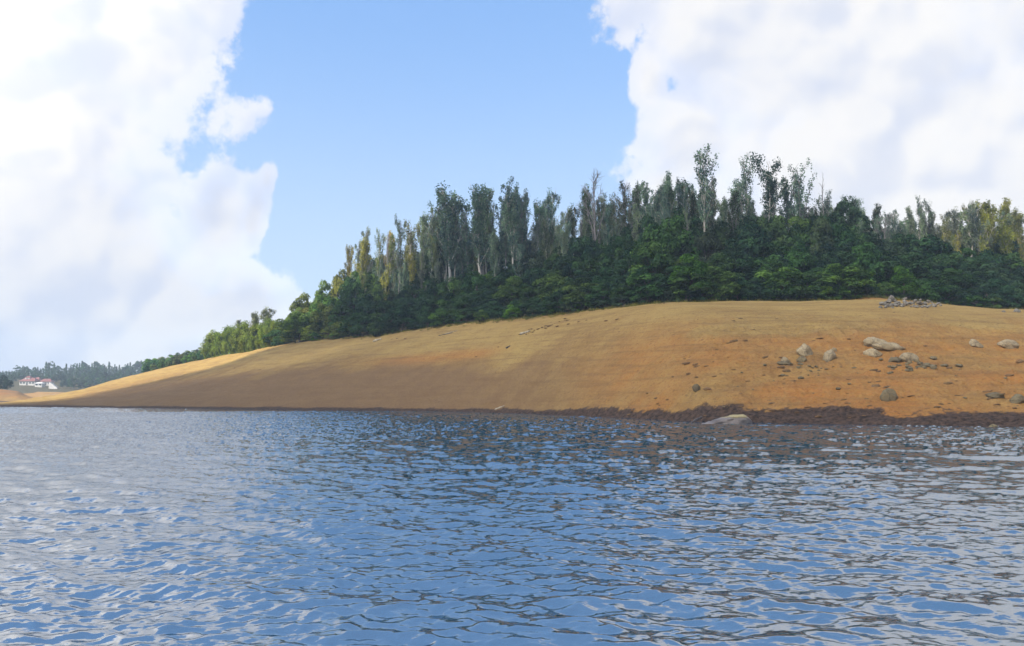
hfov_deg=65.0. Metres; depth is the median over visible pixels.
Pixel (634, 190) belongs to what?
eucalyptus tree
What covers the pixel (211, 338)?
sapling tree
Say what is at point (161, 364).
grove tree
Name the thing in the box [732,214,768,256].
wattle tree
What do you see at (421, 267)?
eucalyptus tree
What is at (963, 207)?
eucalyptus tree
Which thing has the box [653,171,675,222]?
eucalyptus tree
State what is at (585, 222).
eucalyptus tree
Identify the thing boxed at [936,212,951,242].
eucalyptus tree
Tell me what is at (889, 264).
wattle tree
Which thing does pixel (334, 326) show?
wattle tree
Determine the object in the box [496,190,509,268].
eucalyptus tree
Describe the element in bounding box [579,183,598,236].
eucalyptus tree
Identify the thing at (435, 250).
eucalyptus tree
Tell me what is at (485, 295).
wattle tree
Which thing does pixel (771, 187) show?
eucalyptus tree
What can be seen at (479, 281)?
wattle tree
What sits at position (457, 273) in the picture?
understorey tree
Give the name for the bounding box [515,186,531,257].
eucalyptus tree
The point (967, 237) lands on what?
eucalyptus tree
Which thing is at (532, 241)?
eucalyptus tree
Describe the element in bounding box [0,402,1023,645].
water
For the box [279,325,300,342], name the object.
wattle tree
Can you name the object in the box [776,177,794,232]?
eucalyptus tree
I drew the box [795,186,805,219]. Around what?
eucalyptus tree
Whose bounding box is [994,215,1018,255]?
eucalyptus tree
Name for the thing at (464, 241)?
eucalyptus tree
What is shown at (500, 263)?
understorey tree
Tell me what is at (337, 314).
wattle tree
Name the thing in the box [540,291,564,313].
wattle tree
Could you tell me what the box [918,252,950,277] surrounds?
wattle tree
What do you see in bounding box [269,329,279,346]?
sapling tree
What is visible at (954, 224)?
eucalyptus tree
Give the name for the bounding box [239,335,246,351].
sapling tree
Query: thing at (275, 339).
wattle tree
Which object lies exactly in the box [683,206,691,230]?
eucalyptus tree
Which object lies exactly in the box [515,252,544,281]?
wattle tree
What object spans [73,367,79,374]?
tree
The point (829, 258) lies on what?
wattle tree
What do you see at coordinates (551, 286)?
wattle tree
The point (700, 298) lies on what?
edge shrub
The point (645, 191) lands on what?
eucalyptus tree
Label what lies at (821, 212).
eucalyptus tree
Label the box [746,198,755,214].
eucalyptus tree
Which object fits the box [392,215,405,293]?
eucalyptus tree
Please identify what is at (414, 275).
understorey tree
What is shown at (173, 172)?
sky
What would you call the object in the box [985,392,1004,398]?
boulder
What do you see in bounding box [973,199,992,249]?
eucalyptus tree
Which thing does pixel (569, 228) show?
eucalyptus tree
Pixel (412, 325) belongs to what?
edge shrub
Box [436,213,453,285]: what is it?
eucalyptus tree
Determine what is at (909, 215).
eucalyptus tree
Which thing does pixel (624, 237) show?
wattle tree
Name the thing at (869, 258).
wattle tree
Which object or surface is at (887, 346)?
boulder
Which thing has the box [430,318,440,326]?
edge shrub
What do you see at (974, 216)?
eucalyptus tree
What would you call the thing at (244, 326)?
sapling tree
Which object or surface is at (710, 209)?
eucalyptus tree
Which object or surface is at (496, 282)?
wattle tree
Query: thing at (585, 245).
wattle tree
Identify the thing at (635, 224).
eucalyptus tree
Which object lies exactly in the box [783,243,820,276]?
wattle tree
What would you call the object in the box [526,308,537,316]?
edge shrub
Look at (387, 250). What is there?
eucalyptus tree
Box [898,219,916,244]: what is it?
eucalyptus tree
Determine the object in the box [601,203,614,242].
eucalyptus tree
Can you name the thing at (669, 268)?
wattle tree
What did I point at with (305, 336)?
wattle tree
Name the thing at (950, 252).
wattle tree
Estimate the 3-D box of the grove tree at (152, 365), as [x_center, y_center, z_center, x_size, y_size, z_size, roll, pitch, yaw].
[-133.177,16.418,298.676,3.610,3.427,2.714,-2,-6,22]
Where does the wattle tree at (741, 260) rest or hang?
on the hillside
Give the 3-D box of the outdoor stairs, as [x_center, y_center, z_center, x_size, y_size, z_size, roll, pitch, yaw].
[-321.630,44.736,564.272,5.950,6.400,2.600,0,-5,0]
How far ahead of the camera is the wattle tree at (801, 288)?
117.28 m
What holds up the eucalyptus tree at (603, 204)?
on the hillside
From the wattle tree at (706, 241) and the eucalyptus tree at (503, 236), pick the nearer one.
the wattle tree at (706, 241)
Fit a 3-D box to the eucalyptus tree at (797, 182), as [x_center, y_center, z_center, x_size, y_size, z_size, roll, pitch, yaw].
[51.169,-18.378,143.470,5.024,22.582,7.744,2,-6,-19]
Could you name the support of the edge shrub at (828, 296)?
on the hillside
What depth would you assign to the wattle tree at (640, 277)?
120.24 m
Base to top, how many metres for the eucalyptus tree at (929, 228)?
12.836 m
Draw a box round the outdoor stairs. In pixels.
[49,382,58,388]
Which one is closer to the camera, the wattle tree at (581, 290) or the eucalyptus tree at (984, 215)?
the wattle tree at (581, 290)
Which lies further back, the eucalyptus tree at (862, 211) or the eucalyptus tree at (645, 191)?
the eucalyptus tree at (862, 211)
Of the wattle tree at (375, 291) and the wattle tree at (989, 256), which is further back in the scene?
the wattle tree at (375, 291)
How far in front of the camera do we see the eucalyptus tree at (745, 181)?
146.81 m
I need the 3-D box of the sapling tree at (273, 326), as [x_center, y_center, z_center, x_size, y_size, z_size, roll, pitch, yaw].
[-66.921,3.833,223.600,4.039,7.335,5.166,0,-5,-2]
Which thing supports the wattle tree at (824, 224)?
on the hillside
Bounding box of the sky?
[0,0,1023,374]
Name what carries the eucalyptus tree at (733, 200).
on the hillside
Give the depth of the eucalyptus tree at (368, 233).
228.19 m
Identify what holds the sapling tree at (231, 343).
on the hillside
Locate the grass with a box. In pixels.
[311,294,1023,341]
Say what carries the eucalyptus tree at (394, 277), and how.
on the hillside
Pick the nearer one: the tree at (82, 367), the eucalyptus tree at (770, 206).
the eucalyptus tree at (770, 206)
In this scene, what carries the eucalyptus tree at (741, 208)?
on the hillside
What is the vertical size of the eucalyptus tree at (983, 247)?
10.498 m
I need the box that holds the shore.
[2,375,121,397]
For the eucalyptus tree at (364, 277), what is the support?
on the hillside
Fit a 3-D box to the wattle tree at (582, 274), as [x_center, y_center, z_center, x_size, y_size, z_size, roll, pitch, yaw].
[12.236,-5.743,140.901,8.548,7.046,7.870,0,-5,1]
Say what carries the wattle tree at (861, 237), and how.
on the hillside
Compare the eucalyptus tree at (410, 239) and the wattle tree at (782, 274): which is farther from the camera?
the eucalyptus tree at (410, 239)
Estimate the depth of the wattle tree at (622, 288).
125.61 m
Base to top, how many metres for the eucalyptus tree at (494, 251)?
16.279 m
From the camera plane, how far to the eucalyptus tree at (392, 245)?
214.01 m
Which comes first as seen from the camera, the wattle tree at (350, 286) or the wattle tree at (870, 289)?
the wattle tree at (870, 289)
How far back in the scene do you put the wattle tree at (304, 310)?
220.98 m
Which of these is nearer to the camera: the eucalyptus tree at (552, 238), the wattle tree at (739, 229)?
the wattle tree at (739, 229)
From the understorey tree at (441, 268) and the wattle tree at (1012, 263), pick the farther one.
the understorey tree at (441, 268)
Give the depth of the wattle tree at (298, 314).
213.03 m
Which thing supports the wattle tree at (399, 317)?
on the hillside
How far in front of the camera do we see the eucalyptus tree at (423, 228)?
206.26 m
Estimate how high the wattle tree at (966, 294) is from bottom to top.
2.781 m
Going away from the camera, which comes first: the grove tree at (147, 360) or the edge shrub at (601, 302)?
the edge shrub at (601, 302)
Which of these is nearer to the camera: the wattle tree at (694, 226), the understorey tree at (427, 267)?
the wattle tree at (694, 226)
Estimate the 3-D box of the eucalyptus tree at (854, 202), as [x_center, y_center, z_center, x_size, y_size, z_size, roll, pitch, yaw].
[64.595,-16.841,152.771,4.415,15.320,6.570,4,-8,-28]
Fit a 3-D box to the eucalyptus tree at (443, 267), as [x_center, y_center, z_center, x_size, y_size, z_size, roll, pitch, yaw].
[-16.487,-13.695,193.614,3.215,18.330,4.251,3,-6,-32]
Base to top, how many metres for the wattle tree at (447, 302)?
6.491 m
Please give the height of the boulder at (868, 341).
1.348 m
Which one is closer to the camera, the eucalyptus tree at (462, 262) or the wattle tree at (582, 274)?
the wattle tree at (582, 274)
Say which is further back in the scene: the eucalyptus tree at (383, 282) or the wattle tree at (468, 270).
the eucalyptus tree at (383, 282)
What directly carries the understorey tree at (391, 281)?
on the hillside
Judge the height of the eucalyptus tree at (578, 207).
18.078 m
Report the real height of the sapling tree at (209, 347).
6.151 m
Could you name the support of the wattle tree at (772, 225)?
on the hillside
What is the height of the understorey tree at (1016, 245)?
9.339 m
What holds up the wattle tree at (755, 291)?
on the hillside
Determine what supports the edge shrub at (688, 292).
on the hillside
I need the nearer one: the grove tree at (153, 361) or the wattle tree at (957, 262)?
the wattle tree at (957, 262)
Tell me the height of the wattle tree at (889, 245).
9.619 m
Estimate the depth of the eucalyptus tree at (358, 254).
220.03 m
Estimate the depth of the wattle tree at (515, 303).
143.77 m
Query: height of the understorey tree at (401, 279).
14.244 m
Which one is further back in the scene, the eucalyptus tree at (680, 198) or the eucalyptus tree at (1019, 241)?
the eucalyptus tree at (1019, 241)
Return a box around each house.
[19,376,39,385]
[34,382,45,386]
[39,379,54,385]
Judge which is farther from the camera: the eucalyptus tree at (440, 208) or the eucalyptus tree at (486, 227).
the eucalyptus tree at (440, 208)
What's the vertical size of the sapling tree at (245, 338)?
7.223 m
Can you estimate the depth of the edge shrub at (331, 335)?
193.38 m
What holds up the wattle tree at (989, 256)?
on the hillside
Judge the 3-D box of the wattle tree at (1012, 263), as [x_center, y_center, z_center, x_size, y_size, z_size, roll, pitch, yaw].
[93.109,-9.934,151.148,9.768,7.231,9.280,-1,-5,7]
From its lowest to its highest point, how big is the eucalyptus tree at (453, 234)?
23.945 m
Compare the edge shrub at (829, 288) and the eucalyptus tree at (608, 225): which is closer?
the edge shrub at (829, 288)
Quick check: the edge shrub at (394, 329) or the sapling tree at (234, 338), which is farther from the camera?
the sapling tree at (234, 338)
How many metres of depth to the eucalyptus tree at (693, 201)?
148.45 m
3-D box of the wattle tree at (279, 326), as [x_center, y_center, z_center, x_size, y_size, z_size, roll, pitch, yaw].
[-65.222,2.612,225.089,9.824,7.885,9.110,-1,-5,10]
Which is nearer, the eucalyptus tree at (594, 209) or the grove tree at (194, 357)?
the eucalyptus tree at (594, 209)
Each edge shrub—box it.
[280,314,316,342]
[309,332,320,340]
[329,333,343,338]
[391,327,399,332]
[408,323,424,328]
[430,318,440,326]
[451,313,466,323]
[473,309,490,320]
[501,311,518,318]
[505,304,521,318]
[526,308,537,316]
[542,304,558,314]
[560,300,583,311]
[571,303,582,310]
[591,299,607,308]
[609,295,631,306]
[633,292,656,303]
[660,290,675,301]
[671,289,701,301]
[687,289,714,300]
[703,282,726,299]
[718,291,732,300]
[741,295,756,300]
[760,296,775,300]
[777,293,796,300]
[800,281,833,300]
[803,293,818,299]
[816,290,840,299]
[830,283,850,299]
[844,286,866,298]
[889,265,923,297]
[948,294,971,305]
[952,299,964,305]
[962,295,993,307]
[983,296,1005,307]
[1001,296,1023,308]
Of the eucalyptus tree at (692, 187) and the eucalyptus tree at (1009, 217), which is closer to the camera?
the eucalyptus tree at (1009, 217)
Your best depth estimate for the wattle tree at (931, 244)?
141.96 m
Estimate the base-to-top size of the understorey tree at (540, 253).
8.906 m
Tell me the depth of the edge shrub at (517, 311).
142.05 m
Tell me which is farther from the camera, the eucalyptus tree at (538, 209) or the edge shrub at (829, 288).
the eucalyptus tree at (538, 209)
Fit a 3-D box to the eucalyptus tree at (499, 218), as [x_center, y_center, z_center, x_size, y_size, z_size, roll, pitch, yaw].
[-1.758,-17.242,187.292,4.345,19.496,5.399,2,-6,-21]
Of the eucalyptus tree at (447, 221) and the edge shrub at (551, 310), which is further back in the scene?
the eucalyptus tree at (447, 221)
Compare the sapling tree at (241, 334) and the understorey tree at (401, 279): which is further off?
the sapling tree at (241, 334)
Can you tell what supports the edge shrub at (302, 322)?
on the hillside
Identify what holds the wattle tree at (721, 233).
on the hillside
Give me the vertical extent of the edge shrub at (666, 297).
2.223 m
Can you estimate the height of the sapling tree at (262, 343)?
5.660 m
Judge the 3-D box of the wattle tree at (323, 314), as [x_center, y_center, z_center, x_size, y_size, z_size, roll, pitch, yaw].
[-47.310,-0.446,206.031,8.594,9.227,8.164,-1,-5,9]
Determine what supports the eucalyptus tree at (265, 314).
on the hillside
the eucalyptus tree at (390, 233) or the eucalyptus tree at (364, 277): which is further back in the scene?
the eucalyptus tree at (390, 233)
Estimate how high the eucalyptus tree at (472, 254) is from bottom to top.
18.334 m
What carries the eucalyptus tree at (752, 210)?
on the hillside
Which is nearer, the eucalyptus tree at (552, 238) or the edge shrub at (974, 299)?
the edge shrub at (974, 299)
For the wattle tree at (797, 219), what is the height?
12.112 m
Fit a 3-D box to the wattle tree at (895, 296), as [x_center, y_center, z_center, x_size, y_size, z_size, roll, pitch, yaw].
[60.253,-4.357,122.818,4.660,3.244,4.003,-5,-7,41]
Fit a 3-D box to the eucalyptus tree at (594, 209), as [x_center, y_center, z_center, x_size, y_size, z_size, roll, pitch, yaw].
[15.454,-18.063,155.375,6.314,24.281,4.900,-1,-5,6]
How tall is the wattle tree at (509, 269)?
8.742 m
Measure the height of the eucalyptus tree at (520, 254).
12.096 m
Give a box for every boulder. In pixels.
[692,384,699,391]
[702,414,751,423]
[777,361,791,364]
[796,343,812,356]
[796,356,806,361]
[823,349,835,361]
[863,337,885,346]
[863,348,881,356]
[872,342,905,350]
[880,388,897,401]
[888,357,901,361]
[899,352,918,361]
[969,339,983,347]
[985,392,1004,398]
[997,339,1019,348]
[1009,394,1023,403]
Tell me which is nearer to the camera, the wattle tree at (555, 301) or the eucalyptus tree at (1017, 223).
the wattle tree at (555, 301)
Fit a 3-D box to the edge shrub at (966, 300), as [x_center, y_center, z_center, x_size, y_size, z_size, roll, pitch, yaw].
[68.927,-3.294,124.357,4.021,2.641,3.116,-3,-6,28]
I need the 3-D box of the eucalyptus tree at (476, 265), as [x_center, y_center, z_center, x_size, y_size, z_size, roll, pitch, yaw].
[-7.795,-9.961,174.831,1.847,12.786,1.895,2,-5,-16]
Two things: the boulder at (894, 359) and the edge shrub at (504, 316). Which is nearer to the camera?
the boulder at (894, 359)
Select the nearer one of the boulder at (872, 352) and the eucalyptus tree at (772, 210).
the boulder at (872, 352)
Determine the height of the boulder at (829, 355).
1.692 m
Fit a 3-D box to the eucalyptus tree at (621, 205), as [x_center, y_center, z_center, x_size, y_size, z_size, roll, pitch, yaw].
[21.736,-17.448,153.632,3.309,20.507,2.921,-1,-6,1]
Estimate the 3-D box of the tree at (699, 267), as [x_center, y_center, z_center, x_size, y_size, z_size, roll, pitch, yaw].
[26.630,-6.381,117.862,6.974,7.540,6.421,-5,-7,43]
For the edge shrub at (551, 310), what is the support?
on the hillside
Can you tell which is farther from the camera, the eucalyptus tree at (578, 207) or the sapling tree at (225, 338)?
the sapling tree at (225, 338)
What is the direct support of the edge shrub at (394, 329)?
on the hillside
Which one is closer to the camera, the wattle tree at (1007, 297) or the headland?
the wattle tree at (1007, 297)
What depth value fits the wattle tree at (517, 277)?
158.86 m
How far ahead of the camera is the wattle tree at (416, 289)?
191.39 m
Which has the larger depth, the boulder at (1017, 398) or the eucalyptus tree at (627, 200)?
the eucalyptus tree at (627, 200)
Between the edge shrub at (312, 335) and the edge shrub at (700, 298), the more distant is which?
the edge shrub at (312, 335)
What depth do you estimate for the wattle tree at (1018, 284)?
133.84 m
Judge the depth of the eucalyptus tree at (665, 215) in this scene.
141.37 m
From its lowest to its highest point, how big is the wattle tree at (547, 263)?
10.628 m
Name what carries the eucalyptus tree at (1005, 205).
on the hillside
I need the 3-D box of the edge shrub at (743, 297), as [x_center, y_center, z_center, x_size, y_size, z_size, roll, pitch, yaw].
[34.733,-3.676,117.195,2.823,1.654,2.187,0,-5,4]
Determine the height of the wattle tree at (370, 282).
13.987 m
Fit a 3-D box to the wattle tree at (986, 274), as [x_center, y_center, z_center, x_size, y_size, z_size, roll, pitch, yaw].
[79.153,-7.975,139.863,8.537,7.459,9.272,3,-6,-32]
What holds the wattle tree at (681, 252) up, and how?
on the hillside
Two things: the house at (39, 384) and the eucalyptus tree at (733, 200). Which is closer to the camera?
the eucalyptus tree at (733, 200)
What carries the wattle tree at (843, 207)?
on the hillside
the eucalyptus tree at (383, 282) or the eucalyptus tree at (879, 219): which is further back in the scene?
the eucalyptus tree at (383, 282)
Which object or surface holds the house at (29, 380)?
on the shore
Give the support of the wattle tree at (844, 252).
on the hillside
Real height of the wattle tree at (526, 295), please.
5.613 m
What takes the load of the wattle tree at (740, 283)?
on the hillside
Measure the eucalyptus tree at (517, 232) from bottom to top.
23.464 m
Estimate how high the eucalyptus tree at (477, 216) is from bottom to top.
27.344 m
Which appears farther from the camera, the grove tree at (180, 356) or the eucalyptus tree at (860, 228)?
the grove tree at (180, 356)
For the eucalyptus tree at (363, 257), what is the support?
on the hillside
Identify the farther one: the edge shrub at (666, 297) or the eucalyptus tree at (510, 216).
the eucalyptus tree at (510, 216)
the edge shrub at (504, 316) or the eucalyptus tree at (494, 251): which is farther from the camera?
the eucalyptus tree at (494, 251)
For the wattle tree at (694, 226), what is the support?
on the hillside
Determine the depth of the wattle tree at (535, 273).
151.67 m
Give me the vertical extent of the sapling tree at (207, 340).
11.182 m
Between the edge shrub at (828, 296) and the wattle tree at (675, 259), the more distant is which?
the wattle tree at (675, 259)
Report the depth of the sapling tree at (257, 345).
229.09 m
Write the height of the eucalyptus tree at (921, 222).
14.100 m
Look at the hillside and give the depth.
97.51 m
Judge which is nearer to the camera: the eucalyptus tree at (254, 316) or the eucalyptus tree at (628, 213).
the eucalyptus tree at (628, 213)
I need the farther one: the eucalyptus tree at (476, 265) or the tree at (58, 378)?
the tree at (58, 378)
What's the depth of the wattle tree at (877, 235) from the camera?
141.33 m
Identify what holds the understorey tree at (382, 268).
on the hillside
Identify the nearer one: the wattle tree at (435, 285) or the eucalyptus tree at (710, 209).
the eucalyptus tree at (710, 209)
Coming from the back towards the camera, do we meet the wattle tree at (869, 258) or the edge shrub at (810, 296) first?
the wattle tree at (869, 258)
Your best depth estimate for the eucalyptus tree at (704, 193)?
141.06 m
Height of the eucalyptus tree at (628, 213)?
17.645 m
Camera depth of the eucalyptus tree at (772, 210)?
151.12 m
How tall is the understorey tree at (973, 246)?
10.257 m
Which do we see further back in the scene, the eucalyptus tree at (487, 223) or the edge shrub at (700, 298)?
the eucalyptus tree at (487, 223)
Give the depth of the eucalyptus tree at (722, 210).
146.97 m
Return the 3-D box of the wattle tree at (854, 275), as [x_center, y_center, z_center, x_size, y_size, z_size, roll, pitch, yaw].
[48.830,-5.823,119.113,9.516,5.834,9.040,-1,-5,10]
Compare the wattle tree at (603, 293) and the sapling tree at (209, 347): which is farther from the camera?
the sapling tree at (209, 347)
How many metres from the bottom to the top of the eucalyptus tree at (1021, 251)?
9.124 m
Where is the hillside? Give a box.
[0,281,1023,427]
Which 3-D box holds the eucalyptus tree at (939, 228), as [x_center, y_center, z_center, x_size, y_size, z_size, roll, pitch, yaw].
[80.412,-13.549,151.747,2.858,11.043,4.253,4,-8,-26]
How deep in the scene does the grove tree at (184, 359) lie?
281.40 m
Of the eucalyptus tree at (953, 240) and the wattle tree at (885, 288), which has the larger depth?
the eucalyptus tree at (953, 240)
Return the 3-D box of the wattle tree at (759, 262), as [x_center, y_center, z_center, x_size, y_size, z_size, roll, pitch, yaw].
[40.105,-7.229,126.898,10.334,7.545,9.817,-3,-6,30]
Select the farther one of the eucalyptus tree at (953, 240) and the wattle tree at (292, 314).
the wattle tree at (292, 314)
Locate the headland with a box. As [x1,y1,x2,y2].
[0,389,32,401]
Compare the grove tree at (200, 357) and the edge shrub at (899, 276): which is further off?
the grove tree at (200, 357)
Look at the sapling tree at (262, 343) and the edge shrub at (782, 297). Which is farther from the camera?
the sapling tree at (262, 343)
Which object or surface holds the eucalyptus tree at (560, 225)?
on the hillside
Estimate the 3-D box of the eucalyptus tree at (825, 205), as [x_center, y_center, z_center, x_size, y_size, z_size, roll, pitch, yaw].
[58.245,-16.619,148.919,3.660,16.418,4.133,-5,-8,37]
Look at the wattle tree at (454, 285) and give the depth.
171.34 m
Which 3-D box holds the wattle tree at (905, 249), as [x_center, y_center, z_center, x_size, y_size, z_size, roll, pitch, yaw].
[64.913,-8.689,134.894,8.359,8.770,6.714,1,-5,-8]
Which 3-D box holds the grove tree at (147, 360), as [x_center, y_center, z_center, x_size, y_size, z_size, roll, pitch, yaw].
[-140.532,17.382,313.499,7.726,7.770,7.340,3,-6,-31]
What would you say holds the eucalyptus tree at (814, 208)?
on the hillside
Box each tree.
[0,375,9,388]
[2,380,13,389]
[52,372,61,381]
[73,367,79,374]
[78,380,85,388]
[80,362,90,370]
[80,364,89,373]
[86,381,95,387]
[134,361,142,368]
[141,358,156,369]
[144,362,149,370]
[149,360,158,370]
[149,363,156,369]
[157,361,164,368]
[165,360,171,366]
[171,354,183,363]
[172,358,179,364]
[180,356,187,362]
[187,352,196,361]
[191,355,197,360]
[198,353,205,359]
[200,344,207,359]
[203,329,214,354]
[204,342,213,357]
[209,334,217,357]
[212,341,218,356]
[214,331,224,355]
[218,341,223,355]
[221,341,227,354]
[222,325,235,350]
[222,327,233,353]
[228,338,235,353]
[231,329,238,353]
[235,320,249,352]
[236,338,240,352]
[238,330,245,352]
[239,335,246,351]
[240,331,250,351]
[245,324,257,349]
[247,335,255,351]
[250,312,259,324]
[254,333,260,349]
[257,318,273,345]
[257,326,267,346]
[258,306,278,323]
[260,331,264,347]
[261,329,289,345]
[263,323,278,346]
[266,319,284,338]
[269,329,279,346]
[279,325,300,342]
[281,307,301,333]
[284,292,310,320]
[284,311,322,332]
[289,302,312,324]
[296,325,326,340]
[308,280,330,307]
[308,294,343,333]
[308,303,333,334]
[320,321,351,337]
[327,297,357,329]
[329,269,347,300]
[336,312,371,336]
[338,275,368,315]
[342,244,354,279]
[342,270,378,309]
[349,236,372,278]
[354,238,363,271]
[357,269,367,293]
[359,227,373,273]
[361,284,387,312]
[365,255,376,273]
[366,319,393,335]
[368,280,395,300]
[372,254,388,280]
[374,227,386,273]
[379,262,390,299]
[379,307,416,330]
[381,230,397,275]
[384,233,392,275]
[386,235,398,275]
[387,271,401,296]
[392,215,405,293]
[392,268,396,294]
[394,256,417,293]
[397,259,407,290]
[399,274,424,298]
[400,219,423,281]
[401,279,425,301]
[405,232,414,264]
[408,252,417,284]
[409,311,431,328]
[412,289,441,324]
[413,211,428,282]
[413,252,440,280]
[417,220,428,290]
[417,248,426,288]
[418,278,445,311]
[422,270,446,289]
[424,206,440,270]
[425,202,442,251]
[426,180,467,290]
[427,227,440,277]
[428,308,453,325]
[429,243,455,279]
[430,258,442,281]
[434,292,460,320]
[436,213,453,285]
[437,276,463,306]
[438,234,447,280]
[444,263,475,289]
[447,293,483,312]
[450,210,461,275]
[450,263,475,297]
[450,297,476,320]
[455,221,468,273]
[457,204,473,281]
[460,271,487,295]
[465,229,474,268]
[466,182,492,273]
[469,290,505,309]
[471,188,496,274]
[472,254,478,275]
[474,301,507,318]
[475,191,495,273]
[475,270,497,289]
[482,211,491,274]
[482,241,509,274]
[484,272,519,299]
[487,228,501,276]
[488,202,497,268]
[492,277,534,306]
[493,214,503,268]
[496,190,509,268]
[498,213,508,265]
[499,259,518,288]
[500,176,523,263]
[502,275,527,301]
[502,299,527,316]
[505,189,523,262]
[507,240,532,268]
[512,244,527,275]
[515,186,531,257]
[515,189,528,254]
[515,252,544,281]
[518,267,550,296]
[519,285,544,307]
[519,298,546,315]
[523,227,529,263]
[527,249,545,267]
[529,199,548,248]
[529,211,537,252]
[530,215,544,253]
[531,236,534,255]
[532,269,571,307]
[537,246,569,273]
[540,218,554,259]
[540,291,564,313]
[542,187,561,241]
[549,232,554,267]
[549,254,583,281]
[554,211,567,254]
[558,224,571,255]
[558,269,601,302]
[559,220,571,248]
[560,206,569,242]
[560,277,606,309]
[564,203,582,254]
[564,236,602,261]
[564,253,601,293]
[575,201,583,237]
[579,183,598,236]
[580,168,605,240]
[581,193,596,235]
[581,206,589,236]
[584,279,617,307]
[594,198,604,244]
[599,193,610,243]
[601,201,619,244]
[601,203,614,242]
[607,226,634,254]
[609,190,621,242]
[609,247,649,294]
[610,282,641,306]
[615,183,633,222]
[617,180,632,232]
[621,198,633,223]
[626,265,672,302]
[627,240,676,291]
[628,222,642,236]
[631,185,641,226]
[631,202,641,240]
[632,181,644,227]
[632,215,703,272]
[636,180,653,231]
[637,213,658,239]
[642,189,661,223]
[644,266,693,299]
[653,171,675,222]
[653,247,686,290]
[654,184,675,223]
[659,208,669,225]
[667,253,711,299]
[668,182,677,218]
[669,268,716,299]
[670,230,707,261]
[672,206,703,237]
[674,181,697,230]
[675,177,692,224]
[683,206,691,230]
[687,184,697,218]
[689,192,700,227]
[691,229,723,265]
[691,266,744,294]
[693,143,718,256]
[697,200,707,232]
[700,195,708,229]
[705,252,744,283]
[706,174,718,228]
[706,220,738,265]
[709,199,720,223]
[717,196,728,247]
[719,198,736,233]
[721,274,752,300]
[724,252,756,296]
[725,190,741,231]
[726,223,775,259]
[727,178,743,227]
[732,152,754,223]
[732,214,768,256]
[733,254,794,287]
[737,191,744,224]
[739,277,786,300]
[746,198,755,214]
[746,205,753,217]
[750,152,790,221]
[754,215,789,255]
[754,240,791,258]
[754,259,810,300]
[761,185,778,222]
[763,198,777,242]
[765,251,808,287]
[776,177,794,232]
[777,223,827,255]
[781,215,823,242]
[782,158,816,221]
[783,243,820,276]
[783,272,839,300]
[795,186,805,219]
[800,217,837,256]
[800,267,855,296]
[802,214,831,233]
[803,205,810,220]
[805,242,851,272]
[808,204,818,220]
[812,190,831,214]
[813,262,877,298]
[818,173,824,213]
[819,207,828,216]
[829,198,874,235]
[832,242,875,287]
[840,194,863,221]
[840,224,872,250]
[848,242,885,283]
[850,232,883,252]
[855,219,864,235]
[855,282,879,297]
[858,237,892,274]
[859,206,865,215]
[862,249,905,292]
[866,215,883,237]
[870,203,882,234]
[872,212,894,238]
[874,281,905,298]
[877,238,907,259]
[879,252,942,286]
[882,212,891,238]
[885,209,901,240]
[888,247,920,277]
[891,233,923,253]
[892,285,922,299]
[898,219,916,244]
[899,233,951,261]
[904,205,921,239]
[909,195,930,239]
[911,279,952,303]
[916,206,927,238]
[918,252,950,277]
[924,214,938,237]
[924,241,963,260]
[926,206,935,234]
[931,223,946,245]
[933,254,980,286]
[933,267,977,293]
[934,286,965,304]
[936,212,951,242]
[940,219,963,247]
[940,228,951,247]
[943,206,968,246]
[950,235,957,250]
[951,270,990,291]
[952,230,962,256]
[955,204,976,256]
[958,292,983,305]
[959,200,974,225]
[960,247,989,267]
[962,229,993,256]
[964,202,993,253]
[966,256,1000,282]
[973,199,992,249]
[975,243,1021,267]
[977,236,988,254]
[977,249,1013,276]
[981,199,1001,251]
[988,288,1023,307]
[989,204,1000,240]
[992,252,1023,279]
[994,197,1012,241]
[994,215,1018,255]
[996,210,1014,244]
[996,234,1023,267]
[1008,206,1023,244]
[1008,280,1023,305]
[1012,266,1023,288]
[1015,234,1023,250]
[1018,243,1023,269]
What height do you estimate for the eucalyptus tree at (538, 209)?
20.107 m
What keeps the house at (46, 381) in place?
on the shore
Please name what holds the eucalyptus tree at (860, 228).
on the hillside
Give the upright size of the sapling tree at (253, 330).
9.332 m
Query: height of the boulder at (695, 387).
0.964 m
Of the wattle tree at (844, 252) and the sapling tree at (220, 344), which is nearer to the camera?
the wattle tree at (844, 252)
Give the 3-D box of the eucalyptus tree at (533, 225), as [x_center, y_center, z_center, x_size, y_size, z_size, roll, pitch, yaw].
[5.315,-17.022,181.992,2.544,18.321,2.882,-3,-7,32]
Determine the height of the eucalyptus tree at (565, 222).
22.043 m
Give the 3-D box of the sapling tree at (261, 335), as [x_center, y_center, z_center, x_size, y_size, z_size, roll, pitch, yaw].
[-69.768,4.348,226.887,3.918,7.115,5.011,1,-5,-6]
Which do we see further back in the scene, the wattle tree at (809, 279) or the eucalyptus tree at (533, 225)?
the eucalyptus tree at (533, 225)
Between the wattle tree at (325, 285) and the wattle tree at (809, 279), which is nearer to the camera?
the wattle tree at (809, 279)
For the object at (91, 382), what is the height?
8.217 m
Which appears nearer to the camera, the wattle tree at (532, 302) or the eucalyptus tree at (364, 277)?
the wattle tree at (532, 302)
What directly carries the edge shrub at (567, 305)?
on the hillside
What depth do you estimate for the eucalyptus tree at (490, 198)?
185.09 m
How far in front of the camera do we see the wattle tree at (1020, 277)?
141.42 m
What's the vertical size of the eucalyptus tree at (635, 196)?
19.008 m

